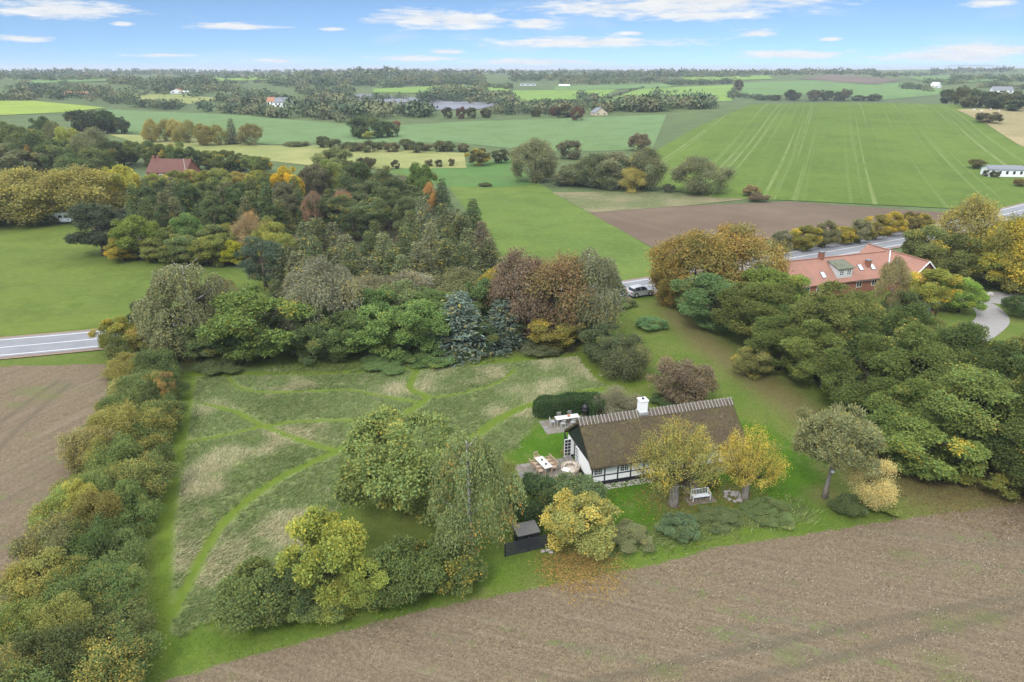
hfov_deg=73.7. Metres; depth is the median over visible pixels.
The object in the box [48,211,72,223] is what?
caravan
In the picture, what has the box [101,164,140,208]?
tree
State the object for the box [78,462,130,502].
hedge shrub
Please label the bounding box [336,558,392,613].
shrub
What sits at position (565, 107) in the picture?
tree
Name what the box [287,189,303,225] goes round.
spruce tree
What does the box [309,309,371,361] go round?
tree
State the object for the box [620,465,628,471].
window
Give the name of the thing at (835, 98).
tree
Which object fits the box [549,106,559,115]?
tree
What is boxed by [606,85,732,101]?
hedged field
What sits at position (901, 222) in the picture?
shrub
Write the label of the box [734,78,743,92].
tree
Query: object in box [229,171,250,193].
shrub
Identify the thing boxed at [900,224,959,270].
tree
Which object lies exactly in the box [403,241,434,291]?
spruce tree
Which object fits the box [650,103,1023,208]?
striped field
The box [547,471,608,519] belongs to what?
shrub
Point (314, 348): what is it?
tree
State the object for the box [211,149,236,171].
tree
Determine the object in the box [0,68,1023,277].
ground
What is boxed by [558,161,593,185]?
willow tree
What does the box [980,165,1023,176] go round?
house
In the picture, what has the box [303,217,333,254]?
spruce tree
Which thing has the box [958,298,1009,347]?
gravel drive
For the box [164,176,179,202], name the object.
spruce tree
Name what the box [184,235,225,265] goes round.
shrub
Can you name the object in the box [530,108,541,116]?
tree
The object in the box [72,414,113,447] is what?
hedge shrub
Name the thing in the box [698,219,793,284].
tree
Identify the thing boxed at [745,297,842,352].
oak tree
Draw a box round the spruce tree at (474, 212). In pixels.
[465,198,487,239]
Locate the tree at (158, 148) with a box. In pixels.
[138,144,166,164]
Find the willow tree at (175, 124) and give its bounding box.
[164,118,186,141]
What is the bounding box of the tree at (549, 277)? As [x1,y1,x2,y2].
[516,249,601,332]
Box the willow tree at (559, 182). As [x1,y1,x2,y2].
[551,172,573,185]
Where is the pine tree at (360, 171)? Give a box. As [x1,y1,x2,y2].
[337,161,372,203]
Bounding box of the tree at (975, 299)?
[940,277,990,311]
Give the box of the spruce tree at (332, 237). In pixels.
[323,222,345,262]
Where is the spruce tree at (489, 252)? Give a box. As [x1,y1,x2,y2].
[476,237,501,272]
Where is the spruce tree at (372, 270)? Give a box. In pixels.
[357,256,381,285]
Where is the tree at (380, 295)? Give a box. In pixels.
[341,288,396,327]
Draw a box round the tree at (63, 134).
[53,126,80,149]
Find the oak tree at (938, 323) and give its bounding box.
[899,315,997,374]
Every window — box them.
[593,469,602,475]
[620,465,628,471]
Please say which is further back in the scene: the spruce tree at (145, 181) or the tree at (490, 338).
the spruce tree at (145, 181)
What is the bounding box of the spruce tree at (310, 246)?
[304,235,330,263]
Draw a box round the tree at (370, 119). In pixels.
[355,112,379,131]
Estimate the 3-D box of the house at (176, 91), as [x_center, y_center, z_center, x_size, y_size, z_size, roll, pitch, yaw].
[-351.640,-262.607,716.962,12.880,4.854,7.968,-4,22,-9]
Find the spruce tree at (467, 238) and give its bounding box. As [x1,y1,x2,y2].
[457,228,488,272]
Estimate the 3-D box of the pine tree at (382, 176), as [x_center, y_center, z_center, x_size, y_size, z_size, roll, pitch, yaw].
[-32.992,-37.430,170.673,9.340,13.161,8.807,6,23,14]
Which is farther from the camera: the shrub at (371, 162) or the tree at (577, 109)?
the tree at (577, 109)
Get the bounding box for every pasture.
[0,220,255,335]
[958,107,1023,146]
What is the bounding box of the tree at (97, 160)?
[77,142,118,170]
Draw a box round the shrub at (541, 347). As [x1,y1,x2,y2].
[520,338,570,357]
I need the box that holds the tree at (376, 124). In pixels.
[370,118,393,137]
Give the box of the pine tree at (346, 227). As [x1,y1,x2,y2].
[335,207,372,240]
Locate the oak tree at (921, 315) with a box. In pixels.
[835,302,947,379]
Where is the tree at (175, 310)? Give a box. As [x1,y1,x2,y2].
[136,298,196,340]
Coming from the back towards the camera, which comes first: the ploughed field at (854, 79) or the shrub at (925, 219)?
the ploughed field at (854, 79)
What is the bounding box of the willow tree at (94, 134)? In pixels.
[63,126,112,167]
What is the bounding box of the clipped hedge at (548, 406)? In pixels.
[532,390,605,418]
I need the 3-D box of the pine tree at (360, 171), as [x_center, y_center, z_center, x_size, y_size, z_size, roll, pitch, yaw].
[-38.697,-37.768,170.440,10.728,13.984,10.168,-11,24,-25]
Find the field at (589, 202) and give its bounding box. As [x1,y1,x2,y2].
[552,191,741,212]
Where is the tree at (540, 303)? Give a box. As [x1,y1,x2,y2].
[510,291,559,335]
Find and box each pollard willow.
[627,412,732,507]
[711,420,792,500]
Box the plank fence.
[504,532,552,556]
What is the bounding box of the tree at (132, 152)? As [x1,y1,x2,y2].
[121,140,139,163]
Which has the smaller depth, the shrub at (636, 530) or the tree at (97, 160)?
the shrub at (636, 530)
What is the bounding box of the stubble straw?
[157,502,1023,681]
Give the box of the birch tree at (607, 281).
[549,247,631,332]
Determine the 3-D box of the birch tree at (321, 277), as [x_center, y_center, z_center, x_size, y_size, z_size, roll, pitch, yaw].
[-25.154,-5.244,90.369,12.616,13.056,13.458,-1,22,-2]
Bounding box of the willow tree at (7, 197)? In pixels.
[0,186,13,219]
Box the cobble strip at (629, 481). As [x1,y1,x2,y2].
[602,464,742,488]
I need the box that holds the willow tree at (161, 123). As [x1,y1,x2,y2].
[156,118,173,140]
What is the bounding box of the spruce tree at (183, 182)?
[180,180,198,207]
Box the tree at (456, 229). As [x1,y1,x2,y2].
[445,222,460,240]
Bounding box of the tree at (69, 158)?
[52,152,88,172]
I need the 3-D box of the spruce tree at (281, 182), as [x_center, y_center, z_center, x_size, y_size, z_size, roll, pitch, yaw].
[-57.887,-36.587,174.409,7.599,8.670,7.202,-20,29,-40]
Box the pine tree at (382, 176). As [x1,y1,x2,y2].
[365,165,398,185]
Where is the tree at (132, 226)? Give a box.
[107,214,159,259]
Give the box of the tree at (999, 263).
[986,256,1023,291]
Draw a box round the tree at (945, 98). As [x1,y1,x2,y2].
[939,89,954,103]
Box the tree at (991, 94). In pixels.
[982,91,1001,106]
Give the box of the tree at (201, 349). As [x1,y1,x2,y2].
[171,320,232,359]
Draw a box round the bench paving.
[684,495,716,504]
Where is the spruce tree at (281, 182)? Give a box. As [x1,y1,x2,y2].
[271,181,300,205]
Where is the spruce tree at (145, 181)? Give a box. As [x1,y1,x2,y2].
[139,178,166,219]
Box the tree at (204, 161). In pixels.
[196,150,221,168]
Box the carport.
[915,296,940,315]
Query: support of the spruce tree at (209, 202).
on the forest floor
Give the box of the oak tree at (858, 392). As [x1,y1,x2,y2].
[820,332,914,416]
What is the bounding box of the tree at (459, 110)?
[455,106,465,118]
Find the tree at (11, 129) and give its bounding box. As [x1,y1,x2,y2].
[0,124,42,149]
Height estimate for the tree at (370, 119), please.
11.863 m
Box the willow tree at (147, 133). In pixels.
[140,118,159,141]
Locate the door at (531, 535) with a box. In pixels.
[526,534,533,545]
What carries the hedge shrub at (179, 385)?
on the garden ground at (44, 400)
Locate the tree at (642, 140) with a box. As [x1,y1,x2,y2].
[627,133,650,149]
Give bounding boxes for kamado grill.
[581,404,588,416]
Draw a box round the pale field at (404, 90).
[373,85,509,92]
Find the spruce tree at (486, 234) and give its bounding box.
[470,221,498,265]
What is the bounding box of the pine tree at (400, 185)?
[380,178,414,219]
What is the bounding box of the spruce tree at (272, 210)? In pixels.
[258,205,286,225]
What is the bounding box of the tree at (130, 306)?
[124,301,147,335]
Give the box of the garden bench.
[690,487,711,501]
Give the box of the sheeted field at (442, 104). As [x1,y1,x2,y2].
[355,94,497,109]
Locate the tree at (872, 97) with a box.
[865,93,882,100]
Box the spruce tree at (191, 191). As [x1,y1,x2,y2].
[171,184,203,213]
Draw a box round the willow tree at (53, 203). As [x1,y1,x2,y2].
[23,183,69,218]
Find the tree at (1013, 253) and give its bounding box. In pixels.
[991,227,1023,294]
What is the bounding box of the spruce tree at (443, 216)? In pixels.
[427,203,460,260]
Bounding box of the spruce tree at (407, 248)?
[393,226,419,267]
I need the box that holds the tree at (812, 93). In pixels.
[805,89,821,100]
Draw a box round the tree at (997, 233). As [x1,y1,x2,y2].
[960,211,1023,282]
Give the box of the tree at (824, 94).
[817,90,833,99]
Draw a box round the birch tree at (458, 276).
[429,265,485,315]
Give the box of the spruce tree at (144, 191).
[134,186,159,215]
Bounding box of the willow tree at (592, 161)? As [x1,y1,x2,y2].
[575,152,618,187]
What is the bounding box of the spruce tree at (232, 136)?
[224,118,242,144]
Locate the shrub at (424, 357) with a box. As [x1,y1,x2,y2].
[414,345,470,367]
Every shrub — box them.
[0,545,78,621]
[0,596,47,654]
[0,619,92,681]
[0,641,44,678]
[0,656,62,681]
[3,510,90,587]
[22,482,94,546]
[25,588,95,665]
[34,552,116,614]
[35,216,59,224]
[44,619,170,681]
[45,468,108,514]
[55,422,116,474]
[58,478,100,519]
[59,511,120,575]
[67,487,128,533]
[70,590,163,669]
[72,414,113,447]
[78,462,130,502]
[79,428,145,472]
[82,561,153,622]
[84,527,152,570]
[87,398,153,445]
[91,398,130,415]
[93,493,167,539]
[97,386,143,414]
[98,350,147,381]
[100,332,140,360]
[102,237,138,260]
[104,374,150,401]
[107,449,184,509]
[111,369,170,404]
[112,479,147,520]
[116,400,179,443]
[118,432,179,471]
[127,348,181,376]
[136,237,167,262]
[136,392,194,430]
[140,339,181,365]
[142,173,159,186]
[145,228,183,257]
[145,371,194,401]
[153,371,177,401]
[154,242,188,266]
[158,170,189,193]
[160,225,185,238]
[163,234,203,264]
[183,169,201,185]
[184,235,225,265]
[192,170,215,193]
[193,354,255,375]
[194,224,230,239]
[196,232,235,267]
[205,168,234,192]
[208,554,304,636]
[213,222,244,235]
[219,240,244,265]
[226,227,253,257]
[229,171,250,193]
[242,169,270,196]
[250,222,289,261]
[254,215,285,234]
[255,172,274,195]
[255,550,317,616]
[275,234,299,260]
[282,141,310,145]
[282,568,355,624]
[313,574,360,626]
[325,139,341,149]
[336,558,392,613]
[341,142,357,151]
[354,142,366,150]
[355,157,364,162]
[358,533,452,610]
[359,347,426,374]
[361,140,376,152]
[362,131,373,138]
[364,156,375,167]
[373,141,386,149]
[383,142,400,151]
[391,160,399,168]
[398,139,414,149]
[399,531,489,597]
[408,141,424,152]
[414,345,470,367]
[422,144,431,150]
[424,159,432,165]
[432,140,446,151]
[434,159,442,166]
[441,141,456,150]
[448,158,454,165]
[457,143,469,151]
[464,148,490,165]
[477,182,491,185]
[491,149,511,162]
[495,457,518,483]
[506,471,559,521]
[520,338,570,357]
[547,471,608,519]
[577,322,621,363]
[590,333,652,381]
[592,383,645,414]
[610,518,655,553]
[618,167,646,192]
[619,296,638,308]
[626,343,651,379]
[645,355,721,404]
[649,393,678,406]
[654,511,700,542]
[662,183,675,190]
[693,504,743,534]
[706,477,718,487]
[730,345,774,380]
[739,496,795,529]
[742,185,761,194]
[747,192,771,200]
[770,229,792,251]
[788,225,823,251]
[815,220,841,247]
[826,492,868,516]
[836,225,857,243]
[840,455,901,512]
[850,218,873,242]
[864,214,893,239]
[868,499,901,515]
[882,211,908,235]
[902,211,921,230]
[915,213,935,228]
[956,457,1023,499]
[968,159,988,168]
[975,112,1003,122]
[989,170,999,176]
[1013,178,1023,185]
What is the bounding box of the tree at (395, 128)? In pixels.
[385,123,399,136]
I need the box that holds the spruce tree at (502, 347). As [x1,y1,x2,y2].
[478,297,532,357]
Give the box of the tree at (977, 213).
[932,192,1010,276]
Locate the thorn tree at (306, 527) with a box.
[273,503,369,606]
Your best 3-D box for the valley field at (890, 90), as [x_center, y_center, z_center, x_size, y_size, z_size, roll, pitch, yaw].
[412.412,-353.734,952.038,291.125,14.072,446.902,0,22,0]
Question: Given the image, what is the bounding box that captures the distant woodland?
[0,65,1023,121]
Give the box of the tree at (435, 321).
[385,298,450,353]
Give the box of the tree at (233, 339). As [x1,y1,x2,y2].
[208,315,274,366]
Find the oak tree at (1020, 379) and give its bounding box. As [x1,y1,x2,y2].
[1010,369,1023,412]
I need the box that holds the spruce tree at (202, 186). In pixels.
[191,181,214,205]
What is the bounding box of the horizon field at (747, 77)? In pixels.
[683,75,772,80]
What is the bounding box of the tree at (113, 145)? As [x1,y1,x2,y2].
[89,138,126,168]
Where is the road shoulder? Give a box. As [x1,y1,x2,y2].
[0,203,1023,358]
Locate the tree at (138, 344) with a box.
[121,317,177,351]
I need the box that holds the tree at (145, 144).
[135,140,157,166]
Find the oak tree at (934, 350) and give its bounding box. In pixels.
[865,321,979,410]
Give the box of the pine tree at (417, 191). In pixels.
[396,185,430,220]
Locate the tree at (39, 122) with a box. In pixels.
[27,116,56,138]
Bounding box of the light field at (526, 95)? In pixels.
[513,89,616,101]
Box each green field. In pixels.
[0,101,105,114]
[32,77,110,82]
[107,109,666,150]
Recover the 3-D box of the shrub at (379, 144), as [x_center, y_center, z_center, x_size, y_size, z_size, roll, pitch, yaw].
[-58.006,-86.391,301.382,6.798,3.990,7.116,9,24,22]
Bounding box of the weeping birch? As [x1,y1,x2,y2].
[425,429,528,566]
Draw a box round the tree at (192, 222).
[168,212,206,253]
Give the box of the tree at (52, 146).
[32,138,76,169]
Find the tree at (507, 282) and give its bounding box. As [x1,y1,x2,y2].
[483,244,563,339]
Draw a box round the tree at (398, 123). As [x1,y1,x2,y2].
[392,120,400,126]
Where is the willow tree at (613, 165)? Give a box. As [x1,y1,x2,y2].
[595,151,645,187]
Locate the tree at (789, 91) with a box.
[783,89,796,99]
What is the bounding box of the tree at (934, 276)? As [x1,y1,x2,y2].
[896,267,964,308]
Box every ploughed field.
[591,202,943,253]
[801,74,898,83]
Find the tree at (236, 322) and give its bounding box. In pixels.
[195,282,324,360]
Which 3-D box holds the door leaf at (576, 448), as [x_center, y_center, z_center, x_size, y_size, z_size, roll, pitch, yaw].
[6.102,10.835,64.168,0.074,1.860,0.720,-6,23,-14]
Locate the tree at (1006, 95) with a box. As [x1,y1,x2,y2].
[992,90,1020,107]
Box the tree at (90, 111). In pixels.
[85,109,110,129]
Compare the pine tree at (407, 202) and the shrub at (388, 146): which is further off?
the shrub at (388, 146)
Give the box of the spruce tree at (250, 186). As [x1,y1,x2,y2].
[242,177,262,215]
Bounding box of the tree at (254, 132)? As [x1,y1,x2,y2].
[235,123,263,144]
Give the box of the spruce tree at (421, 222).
[412,196,435,248]
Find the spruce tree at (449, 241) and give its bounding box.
[431,238,460,288]
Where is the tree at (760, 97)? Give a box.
[754,95,768,99]
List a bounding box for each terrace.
[515,458,579,481]
[539,415,587,433]
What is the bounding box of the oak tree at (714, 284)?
[669,272,760,331]
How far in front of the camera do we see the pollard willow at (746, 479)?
57.80 m
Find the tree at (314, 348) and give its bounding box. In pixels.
[285,316,337,364]
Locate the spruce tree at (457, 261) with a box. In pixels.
[445,252,467,287]
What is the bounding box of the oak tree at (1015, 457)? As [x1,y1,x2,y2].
[984,398,1023,487]
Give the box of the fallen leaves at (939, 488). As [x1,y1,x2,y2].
[684,335,1023,542]
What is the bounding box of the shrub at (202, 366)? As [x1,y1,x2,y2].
[193,354,255,375]
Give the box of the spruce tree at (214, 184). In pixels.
[206,177,222,201]
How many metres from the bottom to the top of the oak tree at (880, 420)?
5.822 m
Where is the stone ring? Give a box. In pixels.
[723,490,742,502]
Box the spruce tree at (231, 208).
[223,201,239,229]
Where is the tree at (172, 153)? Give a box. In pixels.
[158,141,190,158]
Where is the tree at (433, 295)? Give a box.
[411,285,462,330]
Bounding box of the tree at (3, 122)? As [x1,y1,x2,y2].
[0,120,15,135]
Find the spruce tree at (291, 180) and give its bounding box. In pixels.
[288,176,304,212]
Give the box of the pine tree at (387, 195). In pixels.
[368,186,405,227]
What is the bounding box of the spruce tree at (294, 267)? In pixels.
[274,251,308,299]
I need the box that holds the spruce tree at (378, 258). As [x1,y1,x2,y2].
[369,233,400,280]
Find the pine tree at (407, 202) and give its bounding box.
[392,196,424,231]
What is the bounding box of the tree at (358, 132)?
[354,125,368,137]
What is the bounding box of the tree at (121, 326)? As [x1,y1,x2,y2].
[86,315,135,348]
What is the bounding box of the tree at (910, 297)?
[880,290,929,310]
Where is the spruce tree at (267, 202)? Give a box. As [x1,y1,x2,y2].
[254,181,276,219]
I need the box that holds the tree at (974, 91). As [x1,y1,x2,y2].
[964,87,987,106]
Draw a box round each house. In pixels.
[63,91,89,96]
[145,155,200,178]
[170,88,182,93]
[266,97,274,104]
[273,97,291,106]
[520,83,535,85]
[563,397,746,483]
[590,107,607,115]
[782,243,937,298]
[931,82,941,87]
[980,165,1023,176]
[989,86,1013,92]
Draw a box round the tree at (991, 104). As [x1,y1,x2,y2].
[981,97,1004,108]
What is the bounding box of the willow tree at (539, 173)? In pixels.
[506,137,559,183]
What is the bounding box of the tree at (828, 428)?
[790,401,887,498]
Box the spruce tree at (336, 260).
[324,245,343,272]
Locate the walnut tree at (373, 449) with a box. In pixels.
[330,404,467,526]
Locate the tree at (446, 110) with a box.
[441,107,452,117]
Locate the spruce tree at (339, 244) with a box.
[332,234,366,270]
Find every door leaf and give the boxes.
[564,439,571,456]
[575,446,578,462]
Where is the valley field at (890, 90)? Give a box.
[741,80,941,99]
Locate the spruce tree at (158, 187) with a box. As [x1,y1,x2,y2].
[149,180,172,201]
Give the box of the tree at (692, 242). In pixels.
[644,227,743,304]
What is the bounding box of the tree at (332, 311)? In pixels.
[324,284,367,331]
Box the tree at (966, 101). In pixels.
[958,94,980,106]
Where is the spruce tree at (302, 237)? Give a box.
[290,222,324,265]
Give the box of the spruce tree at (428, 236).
[416,222,445,274]
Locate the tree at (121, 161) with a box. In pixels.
[115,142,134,165]
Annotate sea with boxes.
[0,68,897,71]
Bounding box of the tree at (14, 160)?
[0,148,54,171]
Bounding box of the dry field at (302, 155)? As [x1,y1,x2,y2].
[109,134,466,168]
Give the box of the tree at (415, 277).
[383,268,436,307]
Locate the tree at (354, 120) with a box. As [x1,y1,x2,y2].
[346,116,366,136]
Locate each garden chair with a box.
[532,462,540,469]
[536,466,543,473]
[550,460,557,472]
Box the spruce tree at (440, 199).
[431,178,453,213]
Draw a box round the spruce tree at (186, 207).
[171,182,198,224]
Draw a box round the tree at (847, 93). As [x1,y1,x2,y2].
[838,88,852,100]
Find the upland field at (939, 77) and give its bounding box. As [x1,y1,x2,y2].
[907,74,1008,83]
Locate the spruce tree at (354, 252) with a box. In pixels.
[339,243,364,274]
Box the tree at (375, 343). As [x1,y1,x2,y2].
[337,304,418,358]
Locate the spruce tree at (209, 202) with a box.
[199,194,231,225]
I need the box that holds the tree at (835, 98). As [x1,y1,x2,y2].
[833,91,842,100]
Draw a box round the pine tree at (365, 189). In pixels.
[350,180,381,205]
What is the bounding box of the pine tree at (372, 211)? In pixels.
[348,197,392,232]
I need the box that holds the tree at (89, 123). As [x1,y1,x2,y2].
[75,115,106,130]
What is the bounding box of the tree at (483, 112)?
[479,108,490,117]
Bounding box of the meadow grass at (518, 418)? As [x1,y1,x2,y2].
[166,356,606,637]
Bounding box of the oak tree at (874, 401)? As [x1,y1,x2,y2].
[862,375,970,455]
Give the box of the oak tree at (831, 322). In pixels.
[816,303,908,333]
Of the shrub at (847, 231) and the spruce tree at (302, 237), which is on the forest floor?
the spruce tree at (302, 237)
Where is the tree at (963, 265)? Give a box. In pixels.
[922,233,985,284]
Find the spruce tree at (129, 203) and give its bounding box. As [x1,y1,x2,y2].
[123,183,148,217]
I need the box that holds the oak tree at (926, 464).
[875,410,993,484]
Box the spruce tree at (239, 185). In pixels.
[230,181,254,202]
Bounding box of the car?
[626,284,654,297]
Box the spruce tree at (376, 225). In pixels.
[363,220,383,256]
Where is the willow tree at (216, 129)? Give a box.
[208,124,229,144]
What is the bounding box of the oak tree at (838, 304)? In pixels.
[780,279,900,357]
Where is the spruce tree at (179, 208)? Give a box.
[167,197,186,233]
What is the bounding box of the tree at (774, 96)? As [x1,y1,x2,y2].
[769,94,780,100]
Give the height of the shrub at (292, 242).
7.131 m
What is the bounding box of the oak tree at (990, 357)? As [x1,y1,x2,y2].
[921,320,1023,378]
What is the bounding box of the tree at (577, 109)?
[570,106,585,119]
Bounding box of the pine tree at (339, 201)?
[321,194,356,224]
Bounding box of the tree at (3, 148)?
[0,142,12,171]
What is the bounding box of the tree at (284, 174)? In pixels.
[269,165,305,195]
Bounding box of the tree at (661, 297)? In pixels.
[647,247,692,307]
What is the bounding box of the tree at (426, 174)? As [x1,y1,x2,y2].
[406,162,438,196]
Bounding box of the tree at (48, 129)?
[40,120,69,139]
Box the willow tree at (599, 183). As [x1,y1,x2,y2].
[593,170,622,189]
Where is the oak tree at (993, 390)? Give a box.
[894,361,1023,459]
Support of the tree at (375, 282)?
on the garden ground at (44, 400)
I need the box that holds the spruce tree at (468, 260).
[456,242,483,275]
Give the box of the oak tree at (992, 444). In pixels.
[953,354,1023,467]
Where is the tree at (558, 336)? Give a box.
[525,312,580,349]
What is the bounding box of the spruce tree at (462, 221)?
[452,211,478,250]
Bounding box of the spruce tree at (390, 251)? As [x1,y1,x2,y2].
[377,246,403,284]
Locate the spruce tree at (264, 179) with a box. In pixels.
[258,176,272,205]
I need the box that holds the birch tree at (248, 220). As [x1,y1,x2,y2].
[228,210,268,260]
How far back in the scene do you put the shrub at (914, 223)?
153.31 m
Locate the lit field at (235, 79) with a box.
[210,76,277,80]
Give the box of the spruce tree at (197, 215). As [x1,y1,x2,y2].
[192,204,212,233]
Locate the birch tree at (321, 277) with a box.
[271,254,363,340]
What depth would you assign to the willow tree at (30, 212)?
159.04 m
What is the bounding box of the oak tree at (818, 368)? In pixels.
[779,318,869,387]
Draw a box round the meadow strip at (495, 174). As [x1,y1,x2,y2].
[391,160,537,186]
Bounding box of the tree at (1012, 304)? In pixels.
[1000,294,1023,316]
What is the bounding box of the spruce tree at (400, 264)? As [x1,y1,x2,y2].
[387,254,421,291]
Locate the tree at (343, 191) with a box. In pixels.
[329,188,351,226]
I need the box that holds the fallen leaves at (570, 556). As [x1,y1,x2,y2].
[528,541,636,607]
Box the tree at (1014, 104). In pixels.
[999,99,1023,110]
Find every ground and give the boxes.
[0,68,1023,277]
[0,278,1023,681]
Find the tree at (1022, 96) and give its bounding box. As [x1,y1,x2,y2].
[1011,90,1023,106]
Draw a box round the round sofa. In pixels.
[561,461,579,475]
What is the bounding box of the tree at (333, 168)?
[309,158,343,193]
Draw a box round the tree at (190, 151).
[176,146,202,166]
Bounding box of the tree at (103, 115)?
[93,109,117,132]
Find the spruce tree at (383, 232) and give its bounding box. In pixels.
[374,231,396,275]
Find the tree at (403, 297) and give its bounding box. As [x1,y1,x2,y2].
[366,278,417,328]
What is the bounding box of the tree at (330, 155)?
[309,147,352,181]
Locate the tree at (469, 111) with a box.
[466,107,476,117]
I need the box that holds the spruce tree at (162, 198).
[153,191,169,219]
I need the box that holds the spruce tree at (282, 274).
[264,245,300,298]
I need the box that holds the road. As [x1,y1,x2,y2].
[0,204,1023,356]
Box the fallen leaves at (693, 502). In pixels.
[613,474,795,551]
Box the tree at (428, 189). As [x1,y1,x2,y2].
[423,182,436,210]
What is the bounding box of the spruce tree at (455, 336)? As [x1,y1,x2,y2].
[423,289,498,367]
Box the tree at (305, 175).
[296,163,330,198]
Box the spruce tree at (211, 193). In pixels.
[201,191,221,224]
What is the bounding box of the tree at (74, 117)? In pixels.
[62,109,94,131]
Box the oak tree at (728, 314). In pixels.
[709,281,799,340]
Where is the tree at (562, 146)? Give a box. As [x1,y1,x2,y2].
[555,140,582,159]
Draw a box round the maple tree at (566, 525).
[539,487,622,560]
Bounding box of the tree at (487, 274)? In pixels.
[475,263,517,316]
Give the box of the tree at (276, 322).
[257,293,328,332]
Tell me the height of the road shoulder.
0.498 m
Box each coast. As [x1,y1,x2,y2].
[258,68,550,70]
[838,65,1023,70]
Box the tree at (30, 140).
[4,130,52,172]
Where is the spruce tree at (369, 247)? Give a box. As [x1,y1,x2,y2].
[357,230,378,268]
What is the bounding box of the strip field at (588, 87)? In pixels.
[555,83,680,89]
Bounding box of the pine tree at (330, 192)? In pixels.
[321,188,339,222]
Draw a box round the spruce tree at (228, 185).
[222,181,238,212]
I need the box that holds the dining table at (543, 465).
[535,456,552,474]
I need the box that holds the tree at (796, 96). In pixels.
[788,92,801,100]
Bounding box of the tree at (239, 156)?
[230,152,248,170]
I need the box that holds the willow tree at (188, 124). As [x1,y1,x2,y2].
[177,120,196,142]
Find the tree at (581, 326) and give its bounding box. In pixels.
[557,302,614,339]
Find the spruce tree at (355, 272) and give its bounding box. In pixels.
[335,260,364,301]
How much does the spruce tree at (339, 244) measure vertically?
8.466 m
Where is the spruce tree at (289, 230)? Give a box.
[269,199,298,234]
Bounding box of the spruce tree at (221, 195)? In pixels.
[210,185,237,221]
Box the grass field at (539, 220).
[389,171,653,283]
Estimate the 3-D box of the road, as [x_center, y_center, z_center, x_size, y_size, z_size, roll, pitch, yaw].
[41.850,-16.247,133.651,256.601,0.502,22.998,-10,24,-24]
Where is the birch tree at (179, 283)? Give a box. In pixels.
[129,260,230,360]
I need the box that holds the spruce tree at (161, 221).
[153,202,174,232]
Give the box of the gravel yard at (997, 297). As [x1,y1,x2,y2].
[970,291,1023,303]
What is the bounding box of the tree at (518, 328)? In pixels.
[493,314,530,344]
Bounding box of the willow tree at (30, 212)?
[0,165,69,226]
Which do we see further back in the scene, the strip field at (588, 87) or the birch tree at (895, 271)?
the strip field at (588, 87)
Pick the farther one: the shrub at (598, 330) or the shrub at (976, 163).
the shrub at (976, 163)
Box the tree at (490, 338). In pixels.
[462,317,501,353]
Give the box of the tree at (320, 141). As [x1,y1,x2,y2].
[316,136,329,146]
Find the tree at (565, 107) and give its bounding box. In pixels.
[554,104,572,117]
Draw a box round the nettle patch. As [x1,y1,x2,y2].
[635,316,668,330]
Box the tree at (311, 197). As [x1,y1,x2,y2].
[299,189,325,230]
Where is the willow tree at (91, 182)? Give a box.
[22,163,127,214]
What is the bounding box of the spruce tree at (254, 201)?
[239,190,262,221]
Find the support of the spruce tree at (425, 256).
on the forest floor
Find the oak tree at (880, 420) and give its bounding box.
[862,402,930,467]
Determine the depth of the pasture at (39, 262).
122.05 m
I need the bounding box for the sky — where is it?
[0,0,1023,67]
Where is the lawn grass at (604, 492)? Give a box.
[50,310,984,680]
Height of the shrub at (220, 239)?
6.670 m
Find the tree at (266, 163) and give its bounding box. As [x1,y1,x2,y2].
[252,156,273,172]
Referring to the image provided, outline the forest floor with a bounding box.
[90,175,454,304]
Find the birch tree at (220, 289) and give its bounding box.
[182,274,246,321]
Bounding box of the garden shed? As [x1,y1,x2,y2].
[512,520,540,548]
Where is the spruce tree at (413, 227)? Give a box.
[399,209,424,263]
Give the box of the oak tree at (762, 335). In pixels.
[743,313,817,370]
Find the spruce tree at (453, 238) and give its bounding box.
[435,225,463,278]
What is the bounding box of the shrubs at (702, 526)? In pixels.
[266,354,823,559]
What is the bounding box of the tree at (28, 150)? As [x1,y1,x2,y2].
[23,144,40,162]
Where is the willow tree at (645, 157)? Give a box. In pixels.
[618,145,670,189]
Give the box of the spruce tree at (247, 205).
[234,196,258,228]
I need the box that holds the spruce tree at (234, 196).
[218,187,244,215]
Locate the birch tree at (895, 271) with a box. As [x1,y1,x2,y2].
[871,255,914,311]
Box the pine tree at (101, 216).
[63,202,127,255]
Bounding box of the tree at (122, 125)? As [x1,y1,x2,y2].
[110,116,130,132]
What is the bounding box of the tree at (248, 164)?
[240,156,270,170]
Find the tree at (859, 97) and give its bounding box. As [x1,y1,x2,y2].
[851,95,866,100]
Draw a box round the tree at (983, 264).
[957,244,1011,286]
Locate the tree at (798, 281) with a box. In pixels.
[740,263,810,311]
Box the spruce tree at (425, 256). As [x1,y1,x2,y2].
[416,249,445,291]
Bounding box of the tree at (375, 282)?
[350,271,390,296]
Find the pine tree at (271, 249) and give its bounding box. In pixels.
[233,236,286,288]
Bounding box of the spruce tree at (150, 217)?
[136,197,163,237]
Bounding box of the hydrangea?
[681,478,699,494]
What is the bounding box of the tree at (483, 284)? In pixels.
[460,277,507,318]
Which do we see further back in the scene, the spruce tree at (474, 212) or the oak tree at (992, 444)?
the spruce tree at (474, 212)
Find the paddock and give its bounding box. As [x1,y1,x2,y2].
[112,94,214,103]
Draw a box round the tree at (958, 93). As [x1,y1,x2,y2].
[950,85,970,104]
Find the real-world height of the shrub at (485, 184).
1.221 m
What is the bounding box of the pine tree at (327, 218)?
[296,197,336,229]
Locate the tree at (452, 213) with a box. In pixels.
[433,207,472,231]
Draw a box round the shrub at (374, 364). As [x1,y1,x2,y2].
[359,347,426,374]
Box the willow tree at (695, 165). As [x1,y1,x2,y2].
[668,155,737,194]
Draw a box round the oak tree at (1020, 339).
[994,332,1023,369]
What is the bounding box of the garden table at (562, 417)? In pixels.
[554,413,579,425]

